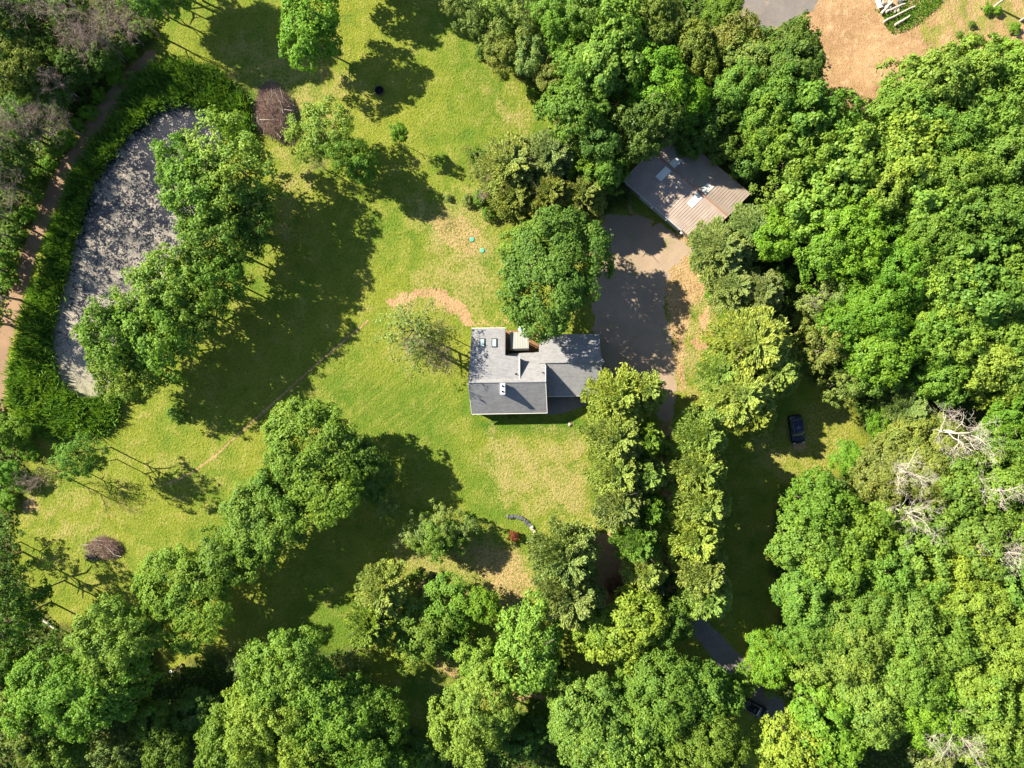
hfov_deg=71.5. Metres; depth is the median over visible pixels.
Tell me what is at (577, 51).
leafy tree
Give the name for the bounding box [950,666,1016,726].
leafy tree
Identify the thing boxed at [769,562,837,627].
leafy tree
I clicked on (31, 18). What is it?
leafy tree
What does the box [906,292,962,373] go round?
leafy tree
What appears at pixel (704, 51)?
leafy tree
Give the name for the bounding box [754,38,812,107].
leafy tree
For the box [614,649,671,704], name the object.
leafy tree
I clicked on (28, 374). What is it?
reeds
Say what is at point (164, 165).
leafy tree
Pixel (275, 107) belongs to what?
brush pile
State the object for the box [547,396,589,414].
patio
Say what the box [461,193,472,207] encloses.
shrub
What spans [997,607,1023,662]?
leafy tree
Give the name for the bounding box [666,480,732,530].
pine tree
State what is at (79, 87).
shrub
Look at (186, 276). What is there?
leafy tree
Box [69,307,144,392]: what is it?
leafy tree
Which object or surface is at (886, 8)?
log
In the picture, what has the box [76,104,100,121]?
shrub
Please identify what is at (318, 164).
bare tree
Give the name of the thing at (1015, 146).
leafy tree
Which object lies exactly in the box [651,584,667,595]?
spruce tree
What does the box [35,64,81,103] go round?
bare tree
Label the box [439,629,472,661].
leafy tree
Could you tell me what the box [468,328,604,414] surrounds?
house
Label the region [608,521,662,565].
pine tree
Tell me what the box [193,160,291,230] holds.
leafy tree
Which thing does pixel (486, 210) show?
shrub
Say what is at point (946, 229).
leafy tree
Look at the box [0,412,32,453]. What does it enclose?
leafy tree
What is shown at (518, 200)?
pine tree
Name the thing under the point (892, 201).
leafy tree
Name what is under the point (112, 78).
shrub
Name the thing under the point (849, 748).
leafy tree
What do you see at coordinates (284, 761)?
leafy tree
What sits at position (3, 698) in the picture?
leafy tree
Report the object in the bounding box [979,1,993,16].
shrub
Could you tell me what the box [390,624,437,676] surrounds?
leafy tree
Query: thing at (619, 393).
pine tree
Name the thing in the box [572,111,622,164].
leafy tree
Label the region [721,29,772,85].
leafy tree
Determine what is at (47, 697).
leafy tree
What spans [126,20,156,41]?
shrub
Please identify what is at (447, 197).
shrub
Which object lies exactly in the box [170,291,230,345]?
leafy tree
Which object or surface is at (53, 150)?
shrub
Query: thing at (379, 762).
leafy tree
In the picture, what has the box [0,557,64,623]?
leafy tree
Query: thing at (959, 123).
leafy tree
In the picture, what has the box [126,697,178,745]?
leafy tree
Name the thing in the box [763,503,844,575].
leafy tree
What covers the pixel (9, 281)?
shrub
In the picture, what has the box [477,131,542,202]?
leafy tree
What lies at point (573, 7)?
leafy tree
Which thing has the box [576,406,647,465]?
pine tree
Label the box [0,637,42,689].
leafy tree
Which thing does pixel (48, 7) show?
bare tree
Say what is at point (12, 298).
bare tree
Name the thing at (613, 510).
pine tree
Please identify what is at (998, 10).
shrub
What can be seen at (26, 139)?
leafy tree
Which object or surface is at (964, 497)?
leafy tree
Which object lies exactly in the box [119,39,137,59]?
shrub
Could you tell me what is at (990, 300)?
leafy tree
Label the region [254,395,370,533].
leafy tree
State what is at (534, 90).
shrub
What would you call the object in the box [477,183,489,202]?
bare tree
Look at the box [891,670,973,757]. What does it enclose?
leafy tree
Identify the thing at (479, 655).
leafy tree
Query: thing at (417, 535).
leafy tree
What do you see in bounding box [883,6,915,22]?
log
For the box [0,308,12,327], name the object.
leafy tree
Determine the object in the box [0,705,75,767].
leafy tree
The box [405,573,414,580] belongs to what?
shrub
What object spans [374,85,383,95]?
fire ring
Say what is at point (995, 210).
leafy tree
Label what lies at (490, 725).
leafy tree
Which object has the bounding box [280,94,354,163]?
leafy tree
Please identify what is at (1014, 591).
leafy tree
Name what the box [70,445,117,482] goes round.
leafy tree
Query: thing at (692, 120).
leafy tree
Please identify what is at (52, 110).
bare tree
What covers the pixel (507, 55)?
leafy tree
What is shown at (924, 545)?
leafy tree
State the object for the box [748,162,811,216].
leafy tree
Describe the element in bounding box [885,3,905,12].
log
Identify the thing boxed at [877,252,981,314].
leafy tree
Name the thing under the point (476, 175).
leafy tree
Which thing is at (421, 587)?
brush pile
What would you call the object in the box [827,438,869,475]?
leafy tree
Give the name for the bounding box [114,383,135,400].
shrub
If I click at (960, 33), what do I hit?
shrub
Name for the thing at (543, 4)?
leafy tree
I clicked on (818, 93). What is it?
leafy tree
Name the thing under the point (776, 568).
undergrowth
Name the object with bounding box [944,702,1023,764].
leafy tree
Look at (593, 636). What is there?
leafy tree
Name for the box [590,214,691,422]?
driveway
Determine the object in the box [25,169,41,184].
shrub
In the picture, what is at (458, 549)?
leafy tree
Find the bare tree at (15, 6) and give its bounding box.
[0,0,41,32]
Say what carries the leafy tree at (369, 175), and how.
on the ground
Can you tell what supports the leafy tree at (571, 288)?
on the ground
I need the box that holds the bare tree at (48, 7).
[11,0,86,38]
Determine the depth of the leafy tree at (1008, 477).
105.66 m
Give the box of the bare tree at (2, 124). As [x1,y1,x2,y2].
[0,100,44,144]
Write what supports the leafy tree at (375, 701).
on the ground
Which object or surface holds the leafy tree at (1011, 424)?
on the ground
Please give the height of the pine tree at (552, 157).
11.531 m
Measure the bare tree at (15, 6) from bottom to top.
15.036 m
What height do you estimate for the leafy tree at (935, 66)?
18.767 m
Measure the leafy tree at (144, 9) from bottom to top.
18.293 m
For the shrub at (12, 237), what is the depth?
116.51 m
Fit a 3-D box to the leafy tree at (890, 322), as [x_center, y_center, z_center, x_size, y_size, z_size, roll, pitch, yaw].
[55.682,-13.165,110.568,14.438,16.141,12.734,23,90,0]
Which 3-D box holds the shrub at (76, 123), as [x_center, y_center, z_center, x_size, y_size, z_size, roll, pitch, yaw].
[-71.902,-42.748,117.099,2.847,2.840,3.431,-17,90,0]
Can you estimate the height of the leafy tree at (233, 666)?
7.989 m
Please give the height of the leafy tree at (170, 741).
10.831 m
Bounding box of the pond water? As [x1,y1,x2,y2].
[52,102,223,397]
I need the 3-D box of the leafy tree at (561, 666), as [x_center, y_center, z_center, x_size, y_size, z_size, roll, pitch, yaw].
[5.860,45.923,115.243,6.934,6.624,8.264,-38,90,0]
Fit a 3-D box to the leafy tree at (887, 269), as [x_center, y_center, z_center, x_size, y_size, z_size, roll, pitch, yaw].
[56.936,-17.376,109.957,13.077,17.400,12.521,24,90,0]
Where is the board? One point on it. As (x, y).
(879, 3)
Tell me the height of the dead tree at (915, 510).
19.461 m
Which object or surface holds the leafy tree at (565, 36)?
on the ground
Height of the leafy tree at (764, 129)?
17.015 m
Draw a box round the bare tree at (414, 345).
[397,326,436,364]
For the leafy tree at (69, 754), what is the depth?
107.36 m
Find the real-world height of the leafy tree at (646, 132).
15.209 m
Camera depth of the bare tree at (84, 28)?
107.12 m
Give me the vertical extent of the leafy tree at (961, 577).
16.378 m
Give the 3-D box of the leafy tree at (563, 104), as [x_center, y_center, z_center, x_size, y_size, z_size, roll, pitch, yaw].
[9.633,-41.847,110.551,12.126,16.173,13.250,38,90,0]
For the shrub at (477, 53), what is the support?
on the ground
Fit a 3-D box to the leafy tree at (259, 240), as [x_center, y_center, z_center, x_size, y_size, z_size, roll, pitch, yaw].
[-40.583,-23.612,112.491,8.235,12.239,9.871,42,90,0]
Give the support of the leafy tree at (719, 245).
on the ground
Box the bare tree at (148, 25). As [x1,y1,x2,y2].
[112,0,159,36]
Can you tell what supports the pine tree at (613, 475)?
on the ground
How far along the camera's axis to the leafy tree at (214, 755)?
107.22 m
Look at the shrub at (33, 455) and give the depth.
116.97 m
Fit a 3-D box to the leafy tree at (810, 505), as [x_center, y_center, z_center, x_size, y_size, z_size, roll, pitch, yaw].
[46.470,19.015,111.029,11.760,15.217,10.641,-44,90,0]
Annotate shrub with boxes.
[0,222,29,250]
[0,249,20,269]
[0,270,20,289]
[0,488,18,512]
[3,90,29,112]
[5,201,28,221]
[6,413,40,449]
[13,205,39,222]
[13,469,37,494]
[18,442,40,461]
[21,182,46,204]
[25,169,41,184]
[37,154,59,174]
[42,138,67,159]
[54,127,79,148]
[65,114,86,134]
[70,74,95,94]
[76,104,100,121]
[90,85,108,104]
[106,68,130,87]
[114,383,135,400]
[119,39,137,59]
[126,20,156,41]
[165,403,184,423]
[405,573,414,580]
[443,192,451,200]
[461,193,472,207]
[473,189,486,206]
[474,45,484,59]
[481,207,494,222]
[507,530,518,542]
[528,87,539,98]
[660,542,672,557]
[661,436,672,460]
[661,586,677,611]
[662,563,677,587]
[663,473,678,489]
[704,290,713,298]
[762,679,780,700]
[766,264,796,291]
[779,669,799,699]
[790,301,823,343]
[790,343,814,372]
[955,31,964,39]
[967,20,976,28]
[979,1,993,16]
[993,6,1003,16]
[1008,21,1020,35]
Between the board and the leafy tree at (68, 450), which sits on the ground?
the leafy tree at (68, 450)
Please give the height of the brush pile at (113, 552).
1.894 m
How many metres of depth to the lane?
118.49 m
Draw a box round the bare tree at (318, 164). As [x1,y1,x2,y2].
[309,152,328,172]
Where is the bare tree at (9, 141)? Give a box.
[0,120,31,163]
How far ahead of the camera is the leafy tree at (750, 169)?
112.72 m
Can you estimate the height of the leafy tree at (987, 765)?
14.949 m
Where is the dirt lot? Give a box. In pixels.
[778,0,927,117]
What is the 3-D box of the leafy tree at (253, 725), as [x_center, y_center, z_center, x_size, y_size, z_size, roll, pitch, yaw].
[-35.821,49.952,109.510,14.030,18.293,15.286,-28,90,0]
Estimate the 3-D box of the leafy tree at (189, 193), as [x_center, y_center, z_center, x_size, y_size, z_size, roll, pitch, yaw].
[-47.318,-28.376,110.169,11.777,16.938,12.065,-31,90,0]
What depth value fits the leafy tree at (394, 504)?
113.91 m
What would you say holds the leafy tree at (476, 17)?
on the ground
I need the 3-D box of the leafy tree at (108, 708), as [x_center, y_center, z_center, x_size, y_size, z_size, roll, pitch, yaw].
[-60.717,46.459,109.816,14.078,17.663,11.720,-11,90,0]
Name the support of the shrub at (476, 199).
on the ground
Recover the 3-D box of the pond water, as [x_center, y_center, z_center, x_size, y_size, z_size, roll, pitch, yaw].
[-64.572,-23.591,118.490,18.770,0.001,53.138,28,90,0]
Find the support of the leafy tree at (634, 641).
on the ground
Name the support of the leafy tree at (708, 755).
on the ground
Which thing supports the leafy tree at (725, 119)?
on the ground
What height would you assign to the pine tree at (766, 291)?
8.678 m
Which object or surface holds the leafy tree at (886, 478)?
on the ground
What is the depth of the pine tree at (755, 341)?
108.25 m
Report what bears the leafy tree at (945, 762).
on the ground
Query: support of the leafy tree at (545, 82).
on the ground
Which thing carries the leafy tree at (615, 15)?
on the ground
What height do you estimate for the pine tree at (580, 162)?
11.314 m
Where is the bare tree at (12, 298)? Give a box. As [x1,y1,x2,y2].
[0,258,20,307]
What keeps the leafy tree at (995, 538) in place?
on the ground
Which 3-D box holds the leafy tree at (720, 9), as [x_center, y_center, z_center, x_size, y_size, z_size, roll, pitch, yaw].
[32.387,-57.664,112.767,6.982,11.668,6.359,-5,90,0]
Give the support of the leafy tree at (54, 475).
on the ground
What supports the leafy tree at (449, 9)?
on the ground
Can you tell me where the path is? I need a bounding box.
[0,49,155,413]
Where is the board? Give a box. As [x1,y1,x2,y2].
[875,0,882,7]
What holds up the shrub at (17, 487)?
on the ground
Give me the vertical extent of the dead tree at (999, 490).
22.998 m
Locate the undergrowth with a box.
[0,0,1023,767]
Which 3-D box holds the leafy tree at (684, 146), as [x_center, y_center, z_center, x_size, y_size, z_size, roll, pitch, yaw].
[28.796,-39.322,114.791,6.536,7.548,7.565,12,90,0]
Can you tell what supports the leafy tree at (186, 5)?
on the ground
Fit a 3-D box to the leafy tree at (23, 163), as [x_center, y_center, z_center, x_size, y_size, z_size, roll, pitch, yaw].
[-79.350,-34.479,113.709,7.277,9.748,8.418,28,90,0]
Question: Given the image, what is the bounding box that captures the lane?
[683,612,821,767]
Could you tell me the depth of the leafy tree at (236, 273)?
107.17 m
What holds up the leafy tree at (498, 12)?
on the ground
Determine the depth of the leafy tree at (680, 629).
109.23 m
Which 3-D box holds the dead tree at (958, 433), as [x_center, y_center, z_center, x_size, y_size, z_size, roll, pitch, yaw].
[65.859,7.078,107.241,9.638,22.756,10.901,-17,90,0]
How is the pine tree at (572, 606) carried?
on the ground
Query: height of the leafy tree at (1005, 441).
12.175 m
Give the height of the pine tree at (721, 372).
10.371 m
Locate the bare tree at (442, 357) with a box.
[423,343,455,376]
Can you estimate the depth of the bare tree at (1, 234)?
113.55 m
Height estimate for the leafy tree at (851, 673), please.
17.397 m
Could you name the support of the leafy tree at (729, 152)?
on the ground
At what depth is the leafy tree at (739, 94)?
105.00 m
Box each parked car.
[744,698,767,718]
[787,414,805,443]
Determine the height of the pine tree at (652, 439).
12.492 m
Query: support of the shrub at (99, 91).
on the ground
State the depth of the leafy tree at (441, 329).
109.50 m
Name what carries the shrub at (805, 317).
on the ground
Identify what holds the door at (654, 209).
in the barn
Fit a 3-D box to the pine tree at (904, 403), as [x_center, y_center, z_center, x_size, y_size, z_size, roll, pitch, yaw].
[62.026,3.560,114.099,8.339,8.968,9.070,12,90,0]
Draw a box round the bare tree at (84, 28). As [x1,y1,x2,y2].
[53,0,125,72]
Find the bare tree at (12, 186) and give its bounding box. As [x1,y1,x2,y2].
[0,164,33,212]
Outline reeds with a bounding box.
[0,54,256,444]
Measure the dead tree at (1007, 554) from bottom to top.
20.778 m
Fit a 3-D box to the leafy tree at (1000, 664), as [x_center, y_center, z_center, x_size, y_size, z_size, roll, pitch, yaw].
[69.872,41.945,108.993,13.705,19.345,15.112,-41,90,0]
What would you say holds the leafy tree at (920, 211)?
on the ground
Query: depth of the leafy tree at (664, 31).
106.66 m
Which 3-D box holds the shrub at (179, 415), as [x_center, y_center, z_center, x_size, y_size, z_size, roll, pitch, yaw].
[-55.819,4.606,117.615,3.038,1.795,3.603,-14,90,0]
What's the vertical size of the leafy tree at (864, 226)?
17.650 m
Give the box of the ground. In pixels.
[0,0,1023,767]
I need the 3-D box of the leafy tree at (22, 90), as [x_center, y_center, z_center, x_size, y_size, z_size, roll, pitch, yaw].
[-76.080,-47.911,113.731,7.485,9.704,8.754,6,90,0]
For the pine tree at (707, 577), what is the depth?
106.78 m
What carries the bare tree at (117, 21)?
on the ground
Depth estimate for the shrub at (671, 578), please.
116.15 m
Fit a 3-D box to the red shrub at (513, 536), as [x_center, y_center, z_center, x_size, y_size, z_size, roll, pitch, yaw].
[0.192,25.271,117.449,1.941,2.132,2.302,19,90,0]
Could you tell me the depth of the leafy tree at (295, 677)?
104.58 m
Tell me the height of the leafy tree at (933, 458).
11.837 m
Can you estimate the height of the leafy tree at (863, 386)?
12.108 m
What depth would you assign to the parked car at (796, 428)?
117.30 m
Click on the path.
(38, 228)
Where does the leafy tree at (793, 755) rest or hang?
on the ground
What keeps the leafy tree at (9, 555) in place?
on the ground
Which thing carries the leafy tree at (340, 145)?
on the ground
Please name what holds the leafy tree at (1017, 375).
on the ground
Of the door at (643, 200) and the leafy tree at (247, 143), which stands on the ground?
the leafy tree at (247, 143)
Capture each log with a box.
[43,619,54,628]
[880,1,893,14]
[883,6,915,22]
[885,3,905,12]
[894,15,910,25]
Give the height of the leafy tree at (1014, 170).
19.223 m
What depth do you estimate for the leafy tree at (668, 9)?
106.85 m
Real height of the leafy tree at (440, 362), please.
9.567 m
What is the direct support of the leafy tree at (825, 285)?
on the ground
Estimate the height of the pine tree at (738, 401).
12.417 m
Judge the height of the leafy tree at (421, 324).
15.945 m
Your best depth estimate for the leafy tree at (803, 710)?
104.69 m
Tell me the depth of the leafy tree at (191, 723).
112.48 m
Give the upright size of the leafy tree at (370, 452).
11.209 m
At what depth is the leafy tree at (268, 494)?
106.92 m
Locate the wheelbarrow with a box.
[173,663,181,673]
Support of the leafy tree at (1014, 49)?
on the ground
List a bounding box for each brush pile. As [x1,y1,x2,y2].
[83,533,123,561]
[252,79,297,146]
[418,580,442,605]
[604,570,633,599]
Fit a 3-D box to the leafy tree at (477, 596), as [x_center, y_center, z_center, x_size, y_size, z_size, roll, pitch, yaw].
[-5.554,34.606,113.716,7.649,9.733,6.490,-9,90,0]
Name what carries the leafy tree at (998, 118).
on the ground
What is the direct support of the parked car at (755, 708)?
on the ground
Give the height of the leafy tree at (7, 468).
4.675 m
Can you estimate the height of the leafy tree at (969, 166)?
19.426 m
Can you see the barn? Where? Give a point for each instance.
(683, 196)
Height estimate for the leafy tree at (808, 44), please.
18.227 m
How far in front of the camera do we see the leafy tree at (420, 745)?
111.08 m
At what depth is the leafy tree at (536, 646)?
106.40 m
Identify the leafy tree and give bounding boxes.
[0,0,32,68]
[0,0,47,35]
[0,21,47,93]
[0,94,47,152]
[0,140,37,191]
[0,203,20,243]
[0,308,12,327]
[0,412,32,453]
[0,459,23,486]
[0,528,25,567]
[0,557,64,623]
[0,586,51,655]
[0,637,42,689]
[0,639,115,743]
[0,669,48,726]
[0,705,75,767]
[9,54,53,109]
[23,27,67,72]
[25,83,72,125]
[26,730,93,767]
[30,456,75,485]
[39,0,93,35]
[45,38,101,92]
[47,424,111,481]
[59,651,165,733]
[63,592,165,698]
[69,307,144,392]
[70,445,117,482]
[78,289,155,359]
[80,733,145,767]
[81,35,122,77]
[90,350,167,404]
[107,248,192,335]
[112,293,193,388]
[115,0,181,19]
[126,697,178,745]
[129,543,233,659]
[140,711,189,767]
[143,286,205,362]
[145,242,240,317]
[147,132,202,200]
[148,0,184,23]
[155,0,204,11]
[157,152,245,235]
[168,685,231,741]
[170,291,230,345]
[174,203,253,273]
[176,103,278,210]
[186,524,255,592]
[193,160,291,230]
[193,699,252,767]
[195,252,255,306]
[216,204,276,263]
[217,470,308,583]
[218,662,311,767]
[225,641,250,680]
[235,625,340,719]
[252,458,309,534]
[252,719,339,767]
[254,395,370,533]
[276,0,343,76]
[279,662,372,767]
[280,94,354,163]
[318,672,412,767]
[319,127,368,180]
[331,644,375,676]
[334,721,422,767]
[341,146,381,184]
[344,432,388,477]
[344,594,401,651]
[351,459,396,506]
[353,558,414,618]
[369,487,400,524]
[371,286,448,381]
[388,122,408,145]
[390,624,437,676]
[391,595,457,665]
[394,723,449,767]
[395,510,433,556]
[402,322,450,367]
[407,511,456,556]
[411,324,461,374]
[417,516,467,571]
[420,499,463,543]
[421,316,461,346]
[421,570,485,641]
[427,657,522,767]
[438,0,466,19]
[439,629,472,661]
[450,0,491,41]
[450,509,480,543]
[452,636,502,691]
[453,582,500,624]
[466,156,489,186]
[472,0,527,34]
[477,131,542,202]
[478,17,513,55]
[482,28,527,83]
[492,586,567,697]
[496,204,616,345]
[496,218,560,264]
[498,0,542,58]
[500,714,545,763]
[511,30,557,78]
[521,696,552,744]
[524,0,569,33]
[526,648,576,693]
[530,54,565,95]
[531,60,613,152]
[537,4,589,59]
[542,668,603,726]
[547,671,632,767]
[550,40,620,93]
[565,0,605,38]
[569,605,616,651]
[571,584,671,676]
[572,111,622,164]
[580,28,644,97]
[581,0,651,65]
[583,150,630,195]
[588,706,667,767]
[607,645,703,761]
[608,89,687,163]
[614,40,712,123]
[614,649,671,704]
[622,14,677,73]
[638,0,683,33]
[649,594,698,646]
[661,711,753,767]
[667,16,731,86]
[672,72,721,137]
[673,124,705,161]
[673,656,746,738]
[682,84,743,152]
[698,0,744,27]
[701,7,762,73]
[705,124,751,166]
[712,57,767,119]
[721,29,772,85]
[728,143,766,181]
[729,661,759,697]
[736,60,808,137]
[743,91,791,162]
[743,625,793,689]
[746,704,837,767]
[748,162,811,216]
[751,200,799,262]
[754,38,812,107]
[760,108,847,184]
[762,7,826,89]
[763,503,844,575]
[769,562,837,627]
[770,591,852,664]
[773,210,867,294]
[775,146,871,239]
[776,465,864,541]
[779,641,846,697]
[785,76,865,154]
[788,682,864,767]
[790,322,852,383]
[794,276,850,320]
[795,535,881,600]
[800,712,869,767]
[802,120,894,207]
[803,185,893,283]
[807,603,890,694]
[810,655,924,750]
[813,307,873,353]
[814,490,900,571]
[815,369,861,408]
[820,572,910,664]
[824,260,925,339]
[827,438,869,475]
[839,351,906,398]
[841,311,941,390]
[847,429,929,510]
[852,67,944,159]
[855,222,936,308]
[856,626,948,710]
[857,529,945,613]
[858,500,925,556]
[859,162,913,223]
[865,40,986,132]
[865,402,895,444]
[867,726,903,752]
[872,110,953,193]
[872,577,954,671]
[875,409,978,506]
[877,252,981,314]
[881,501,957,596]
[888,164,961,238]
[888,190,980,282]
[888,536,1008,631]
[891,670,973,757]
[895,100,995,178]
[904,348,976,410]
[905,742,962,767]
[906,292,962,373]
[914,284,999,364]
[916,605,992,678]
[920,453,997,536]
[924,133,1010,211]
[927,176,1023,262]
[933,226,1023,328]
[937,574,1017,657]
[938,30,1013,107]
[942,507,1023,582]
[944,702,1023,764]
[946,323,1022,410]
[946,623,1023,710]
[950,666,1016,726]
[952,445,1023,515]
[956,73,1023,163]
[968,743,1021,767]
[970,124,1023,199]
[972,419,1023,475]
[973,305,1023,362]
[975,387,1023,446]
[979,36,1023,109]
[980,244,1023,310]
[980,498,1023,561]
[985,669,1023,740]
[987,711,1023,767]
[991,549,1023,614]
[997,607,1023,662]
[998,113,1023,185]
[999,339,1023,405]
[1004,193,1023,257]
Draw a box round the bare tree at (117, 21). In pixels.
[85,0,143,46]
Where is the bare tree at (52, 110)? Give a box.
[18,97,83,147]
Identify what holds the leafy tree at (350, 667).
on the ground
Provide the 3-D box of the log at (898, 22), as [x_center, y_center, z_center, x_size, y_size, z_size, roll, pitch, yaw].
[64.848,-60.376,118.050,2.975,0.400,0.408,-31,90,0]
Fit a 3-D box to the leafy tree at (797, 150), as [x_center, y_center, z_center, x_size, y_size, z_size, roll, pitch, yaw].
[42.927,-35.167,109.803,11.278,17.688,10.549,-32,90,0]
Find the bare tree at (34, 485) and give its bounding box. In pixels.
[11,466,54,502]
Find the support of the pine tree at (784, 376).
on the ground
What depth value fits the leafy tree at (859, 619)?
103.62 m
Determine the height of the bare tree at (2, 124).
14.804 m
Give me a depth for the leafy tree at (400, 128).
112.11 m
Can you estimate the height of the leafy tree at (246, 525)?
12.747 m
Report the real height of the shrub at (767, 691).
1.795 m
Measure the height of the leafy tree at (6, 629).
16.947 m
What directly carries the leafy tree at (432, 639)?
on the ground
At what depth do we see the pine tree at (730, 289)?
112.08 m
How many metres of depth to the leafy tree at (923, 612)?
102.02 m
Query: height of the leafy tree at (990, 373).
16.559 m
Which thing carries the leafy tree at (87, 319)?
on the ground
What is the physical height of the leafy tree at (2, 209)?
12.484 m
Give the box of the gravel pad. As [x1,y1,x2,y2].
[740,0,817,29]
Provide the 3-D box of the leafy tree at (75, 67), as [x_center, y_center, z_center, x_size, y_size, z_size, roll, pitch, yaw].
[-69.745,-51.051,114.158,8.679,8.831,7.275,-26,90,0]
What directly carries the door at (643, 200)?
in the barn
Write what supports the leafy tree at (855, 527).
on the ground
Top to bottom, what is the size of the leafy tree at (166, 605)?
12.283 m
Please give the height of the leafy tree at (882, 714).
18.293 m
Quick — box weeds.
[875,0,941,33]
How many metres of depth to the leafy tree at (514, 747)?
110.95 m
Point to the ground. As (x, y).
(338, 268)
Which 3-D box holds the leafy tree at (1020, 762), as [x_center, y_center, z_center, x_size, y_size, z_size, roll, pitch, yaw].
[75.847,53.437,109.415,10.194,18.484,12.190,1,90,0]
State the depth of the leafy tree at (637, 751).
104.56 m
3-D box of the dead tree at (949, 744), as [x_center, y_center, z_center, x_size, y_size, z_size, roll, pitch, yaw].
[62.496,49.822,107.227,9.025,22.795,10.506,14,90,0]
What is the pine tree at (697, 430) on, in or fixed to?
on the ground
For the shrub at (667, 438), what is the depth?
116.81 m
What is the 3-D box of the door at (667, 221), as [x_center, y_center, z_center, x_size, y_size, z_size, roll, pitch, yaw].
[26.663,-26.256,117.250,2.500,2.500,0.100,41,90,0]
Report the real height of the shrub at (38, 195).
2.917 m
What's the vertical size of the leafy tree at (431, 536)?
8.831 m
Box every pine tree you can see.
[486,179,535,225]
[521,128,575,185]
[523,171,574,227]
[526,513,603,588]
[530,557,608,630]
[560,173,610,226]
[565,135,624,182]
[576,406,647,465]
[579,362,642,423]
[583,449,646,498]
[590,481,649,533]
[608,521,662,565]
[618,551,669,593]
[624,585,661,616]
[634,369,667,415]
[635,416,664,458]
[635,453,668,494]
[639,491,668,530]
[655,505,724,567]
[664,403,728,459]
[664,437,727,493]
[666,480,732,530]
[666,549,730,599]
[674,580,732,620]
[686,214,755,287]
[693,346,738,394]
[696,364,777,432]
[697,298,793,379]
[704,264,756,316]
[723,201,777,266]
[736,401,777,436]
[740,266,784,313]
[752,348,801,400]
[866,380,930,434]
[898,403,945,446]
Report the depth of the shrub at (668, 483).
117.09 m
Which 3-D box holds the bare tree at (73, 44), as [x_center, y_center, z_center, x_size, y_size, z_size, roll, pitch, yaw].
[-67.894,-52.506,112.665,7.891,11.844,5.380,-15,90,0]
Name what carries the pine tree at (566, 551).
on the ground
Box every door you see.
[639,196,651,207]
[653,208,664,219]
[666,220,678,231]
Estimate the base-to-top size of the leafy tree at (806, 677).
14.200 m
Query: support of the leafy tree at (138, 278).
on the ground
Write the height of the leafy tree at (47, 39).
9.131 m
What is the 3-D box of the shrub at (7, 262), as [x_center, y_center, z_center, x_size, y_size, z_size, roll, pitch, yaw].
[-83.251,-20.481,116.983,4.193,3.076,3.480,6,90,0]
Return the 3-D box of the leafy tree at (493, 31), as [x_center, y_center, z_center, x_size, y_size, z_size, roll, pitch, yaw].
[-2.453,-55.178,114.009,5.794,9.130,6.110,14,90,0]
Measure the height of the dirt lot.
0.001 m
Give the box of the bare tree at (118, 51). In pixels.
[76,12,127,60]
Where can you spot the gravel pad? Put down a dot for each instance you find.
(773, 13)
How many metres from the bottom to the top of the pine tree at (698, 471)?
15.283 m
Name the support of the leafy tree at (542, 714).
on the ground
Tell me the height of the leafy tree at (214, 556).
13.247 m
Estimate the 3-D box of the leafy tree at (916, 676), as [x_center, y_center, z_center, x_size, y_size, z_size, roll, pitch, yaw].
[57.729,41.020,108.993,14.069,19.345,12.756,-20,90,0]
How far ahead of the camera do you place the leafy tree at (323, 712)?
104.22 m
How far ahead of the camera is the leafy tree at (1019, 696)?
102.91 m
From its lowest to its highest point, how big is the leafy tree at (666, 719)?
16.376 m
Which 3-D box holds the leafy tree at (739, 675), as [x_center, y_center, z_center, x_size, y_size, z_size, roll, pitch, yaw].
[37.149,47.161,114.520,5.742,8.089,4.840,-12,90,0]
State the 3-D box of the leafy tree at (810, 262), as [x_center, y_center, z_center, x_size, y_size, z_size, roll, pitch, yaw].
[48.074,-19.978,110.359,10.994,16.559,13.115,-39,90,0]
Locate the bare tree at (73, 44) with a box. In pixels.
[56,27,101,62]
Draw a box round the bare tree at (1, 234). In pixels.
[0,222,17,247]
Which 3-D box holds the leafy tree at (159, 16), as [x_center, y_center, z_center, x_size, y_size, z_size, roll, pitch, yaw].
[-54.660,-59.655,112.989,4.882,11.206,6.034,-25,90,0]
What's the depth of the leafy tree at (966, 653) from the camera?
102.00 m
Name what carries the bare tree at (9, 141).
on the ground
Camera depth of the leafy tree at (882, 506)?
107.24 m
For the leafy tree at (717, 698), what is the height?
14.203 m
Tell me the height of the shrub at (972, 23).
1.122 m
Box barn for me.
[624,132,750,238]
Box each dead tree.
[799,288,830,311]
[869,446,939,496]
[869,493,948,547]
[925,709,990,767]
[929,402,1005,465]
[940,528,1023,578]
[974,465,1023,520]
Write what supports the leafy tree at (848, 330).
on the ground
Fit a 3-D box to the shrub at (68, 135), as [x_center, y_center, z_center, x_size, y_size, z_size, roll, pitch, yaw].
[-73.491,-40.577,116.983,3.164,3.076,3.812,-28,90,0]
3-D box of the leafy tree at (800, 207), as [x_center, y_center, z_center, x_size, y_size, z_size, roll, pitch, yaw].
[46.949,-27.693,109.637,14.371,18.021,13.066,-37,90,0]
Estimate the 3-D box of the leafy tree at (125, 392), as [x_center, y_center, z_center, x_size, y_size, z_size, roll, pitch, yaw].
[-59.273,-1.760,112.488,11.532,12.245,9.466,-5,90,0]
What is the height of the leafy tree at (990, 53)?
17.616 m

